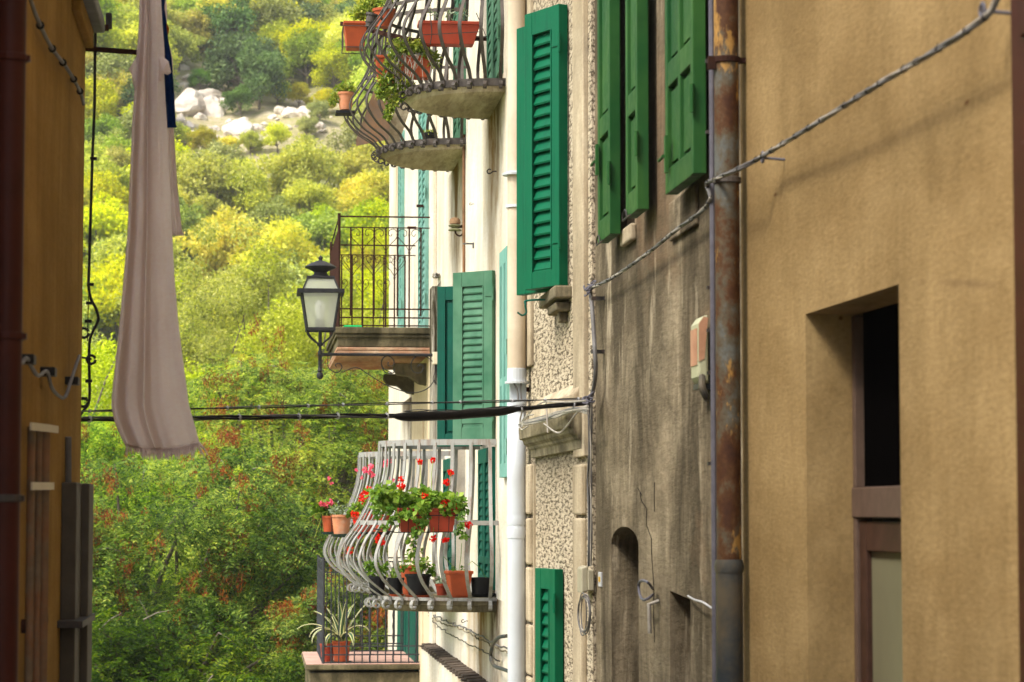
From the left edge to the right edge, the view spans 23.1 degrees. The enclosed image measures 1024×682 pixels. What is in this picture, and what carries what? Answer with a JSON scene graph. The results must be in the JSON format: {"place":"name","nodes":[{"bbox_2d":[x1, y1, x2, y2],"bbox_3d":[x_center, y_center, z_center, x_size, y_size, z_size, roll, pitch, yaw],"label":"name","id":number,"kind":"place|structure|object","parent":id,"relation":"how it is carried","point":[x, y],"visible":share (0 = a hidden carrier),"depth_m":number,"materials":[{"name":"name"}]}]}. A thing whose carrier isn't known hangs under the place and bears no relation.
{"place":"outdoors","nodes":[
{"label":"outdoors","id":0,"kind":"place"},
{"bbox_2d":[84,46,360,657],"bbox_3d":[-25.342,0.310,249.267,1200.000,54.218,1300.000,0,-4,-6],"label":"ground","id":1,"kind":"structure","parent":0,"point":[254,115],"depth_m":126.11,"materials":[{"name":"stone"}]},
{"bbox_2d":[0,0,104,681],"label":"brown house","id":2,"kind":"structure","parent":1,"relation":"on","point":[47,616],"depth_m":7.50,"materials":[{"name":"paint"}]},
{"bbox_2d":[22,354,80,399],"bbox_3d":[-1.402,0.061,7.580,0.045,0.193,2.439,0,-4,-6],"label":"wall cable","id":3,"kind":"object","parent":2,"relation":"attached to","point":[29,360],"depth_m":7.55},
{"bbox_2d":[29,0,84,105],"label":"wall cable","id":4,"kind":"object","parent":2,"relation":"attached to","point":[40,25],"depth_m":7.67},
{"bbox_2d":[81,33,99,415],"bbox_3d":[-1.591,-0.562,9.455,0.083,1.712,0.032,0,-4,-6],"label":"black cable","id":5,"kind":"object","parent":2,"relation":"attached to","point":[88,358],"visible":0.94,"depth_m":9.43,"materials":[{"name":"rubber"}]},
{"bbox_2d":[81,396,586,422],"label":"alley cables","id":6,"kind":"object","parent":2,"relation":"attached to","point":[426,415],"visible":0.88,"depth_m":10.42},
{"bbox_2d":[85,76,120,140],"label":"hillside tree","id":7,"kind":"object","parent":1,"relation":"on","point":[106,101],"visible":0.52,"depth_m":120.67,"materials":[{"name":"yellow plant"}]},
{"bbox_2d":[83,251,124,343],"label":"hillside tree","id":8,"kind":"object","parent":1,"relation":"on","point":[108,276],"visible":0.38,"depth_m":99.17,"materials":[{"name":"yellow plant"}]},
{"bbox_2d":[83,191,127,263],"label":"hillside tree","id":9,"kind":"object","parent":1,"relation":"on","point":[112,220],"visible":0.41,"depth_m":103.67,"materials":[{"name":"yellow plant"}]},
{"bbox_2d":[84,167,128,205],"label":"hillside tree","id":10,"kind":"object","parent":1,"relation":"on","point":[114,189],"visible":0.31,"depth_m":108.19,"materials":[{"name":"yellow plant"}]},
{"bbox_2d":[84,112,128,142],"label":"hillside tree","id":11,"kind":"object","parent":1,"relation":"on","point":[104,124],"visible":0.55,"depth_m":118.78,"materials":[{"name":"green plant"}]},
{"bbox_2d":[84,139,129,205],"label":"hillside tree","id":12,"kind":"object","parent":1,"relation":"on","point":[124,179],"visible":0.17,"depth_m":109.92,"materials":[{"name":"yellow plant"}]},
{"bbox_2d":[85,21,129,59],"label":"hillside tree","id":13,"kind":"object","parent":1,"relation":"on","point":[102,39],"visible":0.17,"depth_m":126.43,"materials":[{"name":"green plant"}]},
{"bbox_2d":[86,142,130,169],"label":"hillside tree","id":14,"kind":"object","parent":1,"relation":"on","point":[121,158],"visible":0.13,"depth_m":112.54,"materials":[{"name":"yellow plant"}]},
{"bbox_2d":[85,52,135,96],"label":"hillside tree","id":15,"kind":"object","parent":1,"relation":"on","point":[106,62],"visible":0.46,"depth_m":124.13,"materials":[{"name":"green plant"}]},
{"bbox_2d":[89,67,132,112],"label":"hillside tree","id":16,"kind":"object","parent":1,"relation":"on","point":[122,78],"visible":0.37,"depth_m":123.08,"materials":[{"name":"yellow plant"}]},
{"bbox_2d":[81,300,159,576],"bbox_3d":[-11.732,6.507,62.726,6.513,15.318,6.072,0,-4,-6],"label":"leafy tree","id":17,"kind":"object","parent":1,"relation":"on","point":[83,333],"depth_m":62.59,"materials":[{"name":"green plant"}]},
{"bbox_2d":[83,230,194,290],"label":"hillside tree","id":18,"kind":"object","parent":1,"relation":"on","point":[115,244],"visible":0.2,"depth_m":101.74,"materials":[{"name":"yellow plant"}]},
{"bbox_2d":[80,400,199,647],"bbox_3d":[-7.319,6.267,42.135,4.579,10.530,4.316,3,-5,-33],"label":"seed laden tree","id":19,"kind":"object","parent":1,"relation":"on","point":[108,435],"visible":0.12,"depth_m":41.64,"materials":[{"name":"green plant"}]},
{"bbox_2d":[97,19,183,81],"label":"hillside tree","id":20,"kind":"object","parent":1,"relation":"on","point":[130,35],"visible":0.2,"depth_m":127.61,"materials":[{"name":"yellow plant"}]},
{"bbox_2d":[113,0,177,57],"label":"hillside tree","id":21,"kind":"object","parent":1,"relation":"on","point":[129,17],"visible":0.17,"depth_m":129.45,"materials":[{"name":"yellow plant"}]},
{"bbox_2d":[126,190,208,254],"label":"hillside tree","id":22,"kind":"object","parent":1,"relation":"on","point":[189,217],"visible":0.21,"depth_m":106.63,"materials":[{"name":"green plant"}]},
{"bbox_2d":[81,268,257,651],"bbox_3d":[-8.723,5.463,55.204,6.352,14.705,5.912,-2,-4,22],"label":"leafy tree","id":23,"kind":"object","parent":1,"relation":"on","point":[107,366],"visible":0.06,"depth_m":55.19,"materials":[{"name":"green plant"}]},
{"bbox_2d":[168,25,205,70],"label":"hillside tree","id":24,"kind":"object","parent":1,"relation":"on","point":[187,45],"visible":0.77,"depth_m":131.23,"materials":[{"name":"green plant"}]},
{"bbox_2d":[175,88,205,115],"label":"boulder","id":25,"kind":"object","parent":1,"relation":"on","point":[189,102],"visible":0.55,"depth_m":126.50,"materials":[{"name":"stone"}]},
{"bbox_2d":[91,585,304,681],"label":"seed laden tree","id":26,"kind":"object","parent":1,"relation":"on","point":[114,643],"visible":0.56,"depth_m":31.10,"materials":[{"name":"green plant"}]},
{"bbox_2d":[175,8,220,54],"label":"hillside tree","id":27,"kind":"object","parent":1,"relation":"on","point":[197,22],"visible":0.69,"depth_m":134.13,"materials":[{"name":"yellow plant"}]},
{"bbox_2d":[185,124,219,151],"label":"bush","id":28,"kind":"object","parent":1,"relation":"on","point":[202,136],"visible":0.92,"depth_m":119.83,"materials":[{"name":"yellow plant"}]},
{"bbox_2d":[186,193,230,227],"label":"hillside tree","id":29,"kind":"object","parent":1,"relation":"on","point":[209,203],"visible":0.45,"depth_m":109.04,"materials":[{"name":"green plant"}]},
{"bbox_2d":[176,149,246,213],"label":"hillside tree","id":30,"kind":"object","parent":1,"relation":"on","point":[209,177],"visible":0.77,"depth_m":110.29,"materials":[{"name":"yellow plant"}]},
{"bbox_2d":[204,95,225,117],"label":"boulder","id":31,"kind":"object","parent":1,"relation":"on","point":[213,109],"visible":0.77,"depth_m":127.01,"materials":[{"name":"stone"}]},
{"bbox_2d":[109,159,322,642],"bbox_3d":[-7.062,4.662,61.288,5.692,18.606,5.044,0,-4,-6],"label":"leafy tree","id":32,"kind":"object","parent":1,"relation":"on","point":[231,306],"visible":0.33,"depth_m":61.43,"materials":[{"name":"green plant"}]},
{"bbox_2d":[188,139,250,168],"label":"hillside tree","id":33,"kind":"object","parent":1,"relation":"on","point":[231,152],"visible":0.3,"depth_m":113.49,"materials":[{"name":"green plant"}]},
{"bbox_2d":[172,203,277,294],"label":"hillside tree","id":34,"kind":"object","parent":1,"relation":"on","point":[219,253],"visible":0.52,"depth_m":103.23,"materials":[{"name":"yellow plant"}]},
{"bbox_2d":[195,0,258,47],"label":"hillside tree","id":35,"kind":"object","parent":1,"relation":"on","point":[214,5],"visible":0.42,"depth_m":135.07,"materials":[{"name":"yellow plant"}]},
{"bbox_2d":[80,422,377,681],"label":"seed laden tree","id":36,"kind":"object","parent":1,"relation":"on","point":[262,520],"visible":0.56,"depth_m":33.43,"materials":[{"name":"green plant"}]},
{"bbox_2d":[198,0,259,48],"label":"hillside tree","id":37,"kind":"object","parent":1,"relation":"on","point":[223,21],"visible":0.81,"depth_m":134.30,"materials":[{"name":"green plant"}]},
{"bbox_2d":[218,84,254,116],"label":"bush","id":38,"kind":"object","parent":1,"relation":"on","point":[241,96],"visible":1,"depth_m":126.51,"materials":[{"name":"green plant"}]},
{"bbox_2d":[221,119,254,134],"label":"boulder","id":39,"kind":"object","parent":1,"relation":"on","point":[235,127],"visible":0.62,"depth_m":123.20,"materials":[{"name":"stone"}]},
{"bbox_2d":[201,28,279,89],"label":"hillside tree","id":40,"kind":"object","parent":1,"relation":"on","point":[219,67],"visible":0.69,"depth_m":129.37,"materials":[{"name":"green plant"}]},
{"bbox_2d":[218,155,272,213],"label":"hillside tree","id":41,"kind":"object","parent":1,"relation":"on","point":[256,199],"visible":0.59,"depth_m":110.54,"materials":[{"name":"green plant"}]},
{"bbox_2d":[236,129,263,154],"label":"bush","id":42,"kind":"object","parent":1,"relation":"on","point":[252,139],"visible":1,"depth_m":118.90,"materials":[{"name":"green plant"}]},
{"bbox_2d":[134,313,388,639],"bbox_3d":[-3.437,5.502,39.430,5.153,11.905,5.057,0,-4,-6],"label":"seed laden tree","id":43,"kind":"object","parent":1,"relation":"on","point":[339,436],"visible":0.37,"depth_m":38.87,"materials":[{"name":"green plant"}]},
{"bbox_2d":[234,36,291,109],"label":"round tree","id":44,"kind":"object","parent":1,"relation":"on","point":[261,68],"visible":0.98,"depth_m":127.10,"materials":[{"name":"green plant"}]},
{"bbox_2d":[252,17,290,53],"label":"hillside tree","id":45,"kind":"object","parent":1,"relation":"on","point":[266,30],"visible":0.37,"depth_m":134.19,"materials":[{"name":"green plant"}]},
{"bbox_2d":[243,194,300,228],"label":"hillside tree","id":46,"kind":"object","parent":1,"relation":"on","point":[276,207],"visible":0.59,"depth_m":109.07,"materials":[{"name":"green plant"}]},
{"bbox_2d":[246,0,306,33],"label":"hillside tree","id":47,"kind":"object","parent":1,"relation":"on","point":[270,10],"visible":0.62,"depth_m":135.93,"materials":[{"name":"green plant"}]},
{"bbox_2d":[260,120,293,152],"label":"bush","id":48,"kind":"object","parent":1,"relation":"on","point":[275,131],"visible":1,"depth_m":119.10,"materials":[{"name":"yellow plant"}]},
{"bbox_2d":[249,247,310,301],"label":"hillside tree","id":49,"kind":"object","parent":1,"relation":"on","point":[296,266],"visible":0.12,"depth_m":101.40,"materials":[{"name":"green plant"}]},
{"bbox_2d":[224,214,356,299],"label":"hillside tree","id":50,"kind":"object","parent":1,"relation":"on","point":[285,239],"visible":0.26,"depth_m":102.68,"materials":[{"name":"yellow plant"}]},
{"bbox_2d":[285,80,313,107],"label":"bush","id":51,"kind":"object","parent":1,"relation":"on","point":[300,91],"visible":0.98,"depth_m":128.60,"materials":[{"name":"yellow plant"}]},
{"bbox_2d":[269,17,332,82],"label":"hillside tree","id":52,"kind":"object","parent":1,"relation":"on","point":[326,27],"visible":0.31,"depth_m":133.46,"materials":[{"name":"yellow plant"}]},
{"bbox_2d":[251,132,351,205],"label":"hillside tree","id":53,"kind":"object","parent":1,"relation":"on","point":[297,159],"visible":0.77,"depth_m":112.76,"materials":[{"name":"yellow plant"}]},
{"bbox_2d":[219,237,388,641],"bbox_3d":[-4.380,5.334,57.416,5.057,15.624,4.763,-1,-4,12],"label":"leafy tree","id":54,"kind":"object","parent":1,"relation":"on","point":[289,319],"visible":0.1,"depth_m":57.38,"materials":[{"name":"green plant"}]},
{"bbox_2d":[280,26,329,85],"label":"hillside tree","id":55,"kind":"object","parent":1,"relation":"on","point":[301,47],"visible":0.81,"depth_m":132.65,"materials":[{"name":"green plant"}]},
{"bbox_2d":[278,174,340,219],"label":"hillside tree","id":56,"kind":"object","parent":1,"relation":"on","point":[304,195],"visible":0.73,"depth_m":110.56,"materials":[{"name":"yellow plant"}]},
{"bbox_2d":[289,0,334,23],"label":"hillside tree","id":57,"kind":"object","parent":1,"relation":"on","point":[312,10],"visible":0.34,"depth_m":138.43,"materials":[{"name":"green plant"}]},
{"bbox_2d":[286,206,347,253],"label":"hillside tree","id":58,"kind":"object","parent":1,"relation":"on","point":[318,228],"visible":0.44,"depth_m":106.89,"materials":[{"name":"green plant"}]},
{"bbox_2d":[305,99,329,118],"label":"bush","id":59,"kind":"object","parent":1,"relation":"on","point":[318,107],"visible":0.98,"depth_m":124.08,"materials":[{"name":"green plant"}]},
{"bbox_2d":[249,559,387,681],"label":"seed laden tree","id":60,"kind":"object","parent":1,"relation":"on","point":[290,619],"visible":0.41,"depth_m":32.27,"materials":[{"name":"green plant"}]},
{"bbox_2d":[275,191,388,542],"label":"leafy tree","id":61,"kind":"object","parent":1,"relation":"on","point":[378,291],"visible":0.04,"depth_m":65.91,"materials":[{"name":"green plant"}]},
{"bbox_2d":[307,41,356,92],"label":"hillside tree","id":62,"kind":"object","parent":1,"relation":"on","point":[331,61],"visible":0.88,"depth_m":130.39,"materials":[{"name":"yellow plant"}]},
{"bbox_2d":[324,113,364,156],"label":"hillside tree","id":63,"kind":"object","parent":1,"relation":"on","point":[349,136],"visible":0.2,"depth_m":118.99,"materials":[{"name":"green plant"}]},
{"bbox_2d":[319,12,384,79],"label":"hillside tree","id":64,"kind":"object","parent":1,"relation":"on","point":[334,34],"visible":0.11,"depth_m":131.90,"materials":[{"name":"yellow plant"}]},
{"bbox_2d":[322,198,388,268],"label":"hillside tree","id":65,"kind":"object","parent":1,"relation":"on","point":[357,211],"visible":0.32,"depth_m":106.33,"materials":[{"name":"green plant"}]},
{"bbox_2d":[330,141,387,185],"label":"hillside tree","id":66,"kind":"object","parent":1,"relation":"on","point":[358,159],"visible":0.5,"depth_m":115.56,"materials":[{"name":"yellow plant"}]},
{"bbox_2d":[332,168,388,217],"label":"hillside tree","id":67,"kind":"object","parent":1,"relation":"on","point":[356,189],"visible":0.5,"depth_m":111.10,"materials":[{"name":"yellow plant"}]},
{"bbox_2d":[346,57,376,117],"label":"hillside tree","id":68,"kind":"object","parent":1,"relation":"on","point":[358,79],"visible":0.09,"depth_m":125.18,"materials":[{"name":"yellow plant"}]},
{"bbox_2d":[335,32,389,75],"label":"hillside tree","id":69,"kind":"object","parent":1,"relation":"on","point":[357,60],"visible":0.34,"depth_m":130.33,"materials":[{"name":"green plant"}]},
{"bbox_2d":[349,228,388,273],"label":"hillside tree","id":70,"kind":"object","parent":1,"relation":"on","point":[357,250],"visible":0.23,"depth_m":104.92,"materials":[{"name":"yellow plant"}]},
{"bbox_2d":[301,0,529,681],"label":"white house","id":71,"kind":"structure","parent":1,"relation":"on","point":[463,319],"depth_m":17.96,"materials":[{"name":"paint"}]},
{"bbox_2d":[309,497,337,534],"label":"potted geranium","id":72,"kind":"object","parent":71,"relation":"on","point":[321,507],"visible":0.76,"depth_m":20.26,"materials":[{"name":"ceramic"}]},
{"bbox_2d":[307,493,350,537],"bbox_3d":[-1.425,1.399,20.081,0.372,0.364,0.241,-2,-4,21],"label":"potted plant","id":73,"kind":"object","parent":71,"relation":"on","point":[341,525],"visible":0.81,"depth_m":20.01,"materials":[{"name":"orange plant"}]},
{"bbox_2d":[297,601,368,661],"bbox_3d":[-1.680,2.753,23.931,0.745,0.650,0.450,0,-4,-6],"label":"agave","id":74,"kind":"object","parent":71,"relation":"on","point":[342,650],"visible":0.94,"depth_m":23.94,"materials":[{"name":"plant"}]},
{"bbox_2d":[328,78,359,115],"bbox_3d":[-1.339,-1.946,19.894,0.256,0.301,0.160,0,-4,-6],"label":"potted succulent","id":75,"kind":"object","parent":71,"relation":"on","point":[344,94],"visible":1,"depth_m":19.86,"materials":[{"name":"green plant"}]},
{"bbox_2d":[345,486,373,538],"bbox_3d":[-1.105,1.318,19.250,0.366,0.416,0.228,0,-4,-6],"label":"potted geranium","id":76,"kind":"object","parent":71,"relation":"on","point":[353,512],"visible":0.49,"depth_m":19.19,"materials":[{"name":"red plant"}]},
{"bbox_2d":[341,0,385,53],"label":"planter","id":77,"kind":"object","parent":71,"relation":"hanging from","point":[353,31],"visible":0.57,"depth_m":17.17,"materials":[{"name":"ceramic"}]},
{"bbox_2d":[297,255,436,392],"bbox_3d":[-1.272,-0.148,22.196,1.264,1.220,0.415,0,-4,-6],"label":"street lamp","id":78,"kind":"object","parent":71,"relation":"attached to","point":[320,293],"visible":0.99,"depth_m":22.05,"materials":[{"name":"metal"}]},
{"bbox_2d":[356,90,390,145],"bbox_3d":[-1.100,-1.845,20.272,0.317,0.544,0.015,0,-4,-6],"label":"reed screen","id":79,"kind":"object","parent":71,"relation":"attached to","point":[375,109],"visible":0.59,"depth_m":20.26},
{"bbox_2d":[362,557,389,594],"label":"potted plant","id":80,"kind":"object","parent":71,"relation":"on","point":[377,580],"visible":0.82,"depth_m":17.14,"materials":[{"name":"green plant"}]},
{"bbox_2d":[385,102,409,143],"bbox_3d":[-0.920,-1.793,20.438,0.229,0.376,0.015,0,-4,-6],"label":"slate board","id":81,"kind":"object","parent":71,"relation":"on","point":[397,123],"visible":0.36,"depth_m":20.43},
{"bbox_2d":[374,36,442,121],"bbox_3d":[-0.704,-1.738,16.866,0.466,0.582,0.418,0,-4,-6],"label":"potted succulent","id":82,"kind":"object","parent":71,"relation":"on","point":[386,86],"visible":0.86,"depth_m":16.71,"materials":[{"name":"green plant"}]},
{"bbox_2d":[399,536,423,593],"bbox_3d":[-0.694,1.550,17.404,0.172,0.414,0.170,0,-4,-6],"label":"potted plant","id":83,"kind":"object","parent":71,"relation":"on","point":[410,555],"visible":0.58,"depth_m":17.38,"materials":[{"name":"green plant"}]},
{"bbox_2d":[340,21,486,41],"bbox_3d":[-0.763,-2.125,17.032,1.344,0.296,0.269,-3,-5,40],"label":"plant shelf","id":84,"kind":"object","parent":71,"relation":"attached to","point":[384,33],"visible":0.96,"depth_m":16.94,"materials":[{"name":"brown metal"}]},
{"bbox_2d":[417,4,486,47],"bbox_3d":[-0.399,-2.091,16.669,0.454,0.288,0.207,0,-4,-6],"label":"planter","id":85,"kind":"object","parent":84,"relation":"hanging from","point":[449,30],"visible":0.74,"depth_m":16.61,"materials":[{"name":"red ceramic"}]},
{"bbox_2d":[363,457,472,542],"bbox_3d":[-0.659,1.066,16.828,0.713,0.570,1.322,0,-4,-6],"label":"geranium planter","id":86,"kind":"object","parent":71,"relation":"attached to","point":[418,507],"visible":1,"depth_m":16.32,"materials":[{"name":"red plant"}]},
{"bbox_2d":[412,421,423,681],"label":"door","id":87,"kind":"structure","parent":71,"relation":"in","point":[418,426],"depth_m":23.85,"materials":[{"name":"beige paint"}]},
{"bbox_2d":[405,556,435,596],"bbox_3d":[-0.618,1.596,16.956,0.218,0.285,0.183,0,-4,-6],"label":"potted plant","id":88,"kind":"object","parent":71,"relation":"on","point":[415,586],"visible":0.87,"depth_m":16.90,"materials":[{"name":"black plant"}]},
{"bbox_2d":[444,543,485,597],"bbox_3d":[-0.314,1.545,16.845,0.291,0.372,0.171,1,-4,-13],"label":"potted plant","id":89,"kind":"object","parent":71,"relation":"on","point":[456,581],"visible":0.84,"depth_m":16.77,"materials":[{"name":"orange plant"}]},
{"bbox_2d":[428,612,507,672],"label":"draped cables","id":90,"kind":"object","parent":71,"relation":"attached to","point":[492,647],"visible":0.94,"depth_m":16.79,"materials":[{"name":"metal"}]},
{"bbox_2d":[517,0,595,681],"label":"pebbledash house","id":91,"kind":"structure","parent":1,"relation":"on","point":[555,155],"depth_m":12.21,"materials":[{"name":"beige stone"}]},
{"bbox_2d":[518,400,589,432],"bbox_3d":[0.210,0.351,11.601,0.080,0.175,2.728,0,-4,-6],"label":"cable tangle","id":92,"kind":"object","parent":91,"relation":"on","point":[585,409],"visible":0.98,"depth_m":11.57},
{"bbox_2d":[577,403,592,635],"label":"hanging wires","id":93,"kind":"object","parent":91,"relation":"attached to","point":[589,507],"visible":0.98,"depth_m":11.07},
{"bbox_2d":[577,565,593,592],"bbox_3d":[0.329,1.071,11.277,0.054,0.121,0.200,0,-4,-6],"label":"junction box","id":94,"kind":"object","parent":91,"relation":"attached to","point":[585,578],"visible":1,"depth_m":11.20,"materials":[{"name":"beige plastic"}]},
{"bbox_2d":[590,0,745,681],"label":"weathered house","id":95,"kind":"structure","parent":1,"relation":"on","point":[669,485],"depth_m":9.24,"materials":[{"name":"grey paint"}]},
{"bbox_2d":[582,280,604,404],"bbox_3d":[0.350,0.016,11.115,0.086,0.546,0.392,0,-4,-6],"label":"conduit run","id":96,"kind":"object","parent":95,"relation":"attached to","point":[589,397],"visible":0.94,"depth_m":10.99,"materials":[{"name":"black metal"}]},
{"bbox_2d":[690,315,710,400],"bbox_3d":[0.636,0.061,8.383,0.057,0.289,0.203,0,-4,-6],"label":"meter cabinet","id":97,"kind":"object","parent":95,"relation":"attached to","point":[699,349],"visible":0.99,"depth_m":8.35,"materials":[{"name":"beige plastic"}]},
{"bbox_2d":[740,0,1023,681],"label":"ochre house","id":98,"kind":"structure","parent":1,"relation":"on","point":[882,254],"depth_m":6.29,"materials":[{"name":"paint"}]},
{"bbox_2d":[590,0,1010,288],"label":"cable bundle","id":99,"kind":"object","parent":98,"relation":"attached to","point":[984,13],"visible":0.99,"depth_m":6.22,"materials":[{"name":"grey metal"}]},
{"bbox_2d":[859,521,902,681],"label":"door","id":100,"kind":"structure","parent":98,"relation":"in","point":[880,541],"depth_m":6.64,"materials":[{"name":"brown wood"}]},
{"bbox_2d":[1010,0,1023,681],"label":"drainpipe","id":101,"kind":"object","parent":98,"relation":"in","point":[1017,6],"depth_m":4.78,"materials":[{"name":"metal"}]},
{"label":"clothes line","id":102,"kind":"object","parent":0,"visible":0},
{"bbox_2d":[111,0,207,460],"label":"towel","id":103,"kind":"object","parent":102,"relation":"hanging from","point":[152,414],"visible":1,"depth_m":9.01,"materials":[{"name":"grey fabric"}]},
{"bbox_2d":[161,0,176,127],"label":"blue cloth","id":104,"kind":"object","parent":102,"relation":"hanging from","point":[170,102],"visible":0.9,"depth_m":9.13,"materials":[{"name":"fabric"}]},
{"bbox_2d":[164,0,183,234],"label":"towel","id":105,"kind":"object","parent":102,"relation":"hanging from","point":[176,219],"visible":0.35,"depth_m":9.21,"materials":[{"name":"grey fabric"}]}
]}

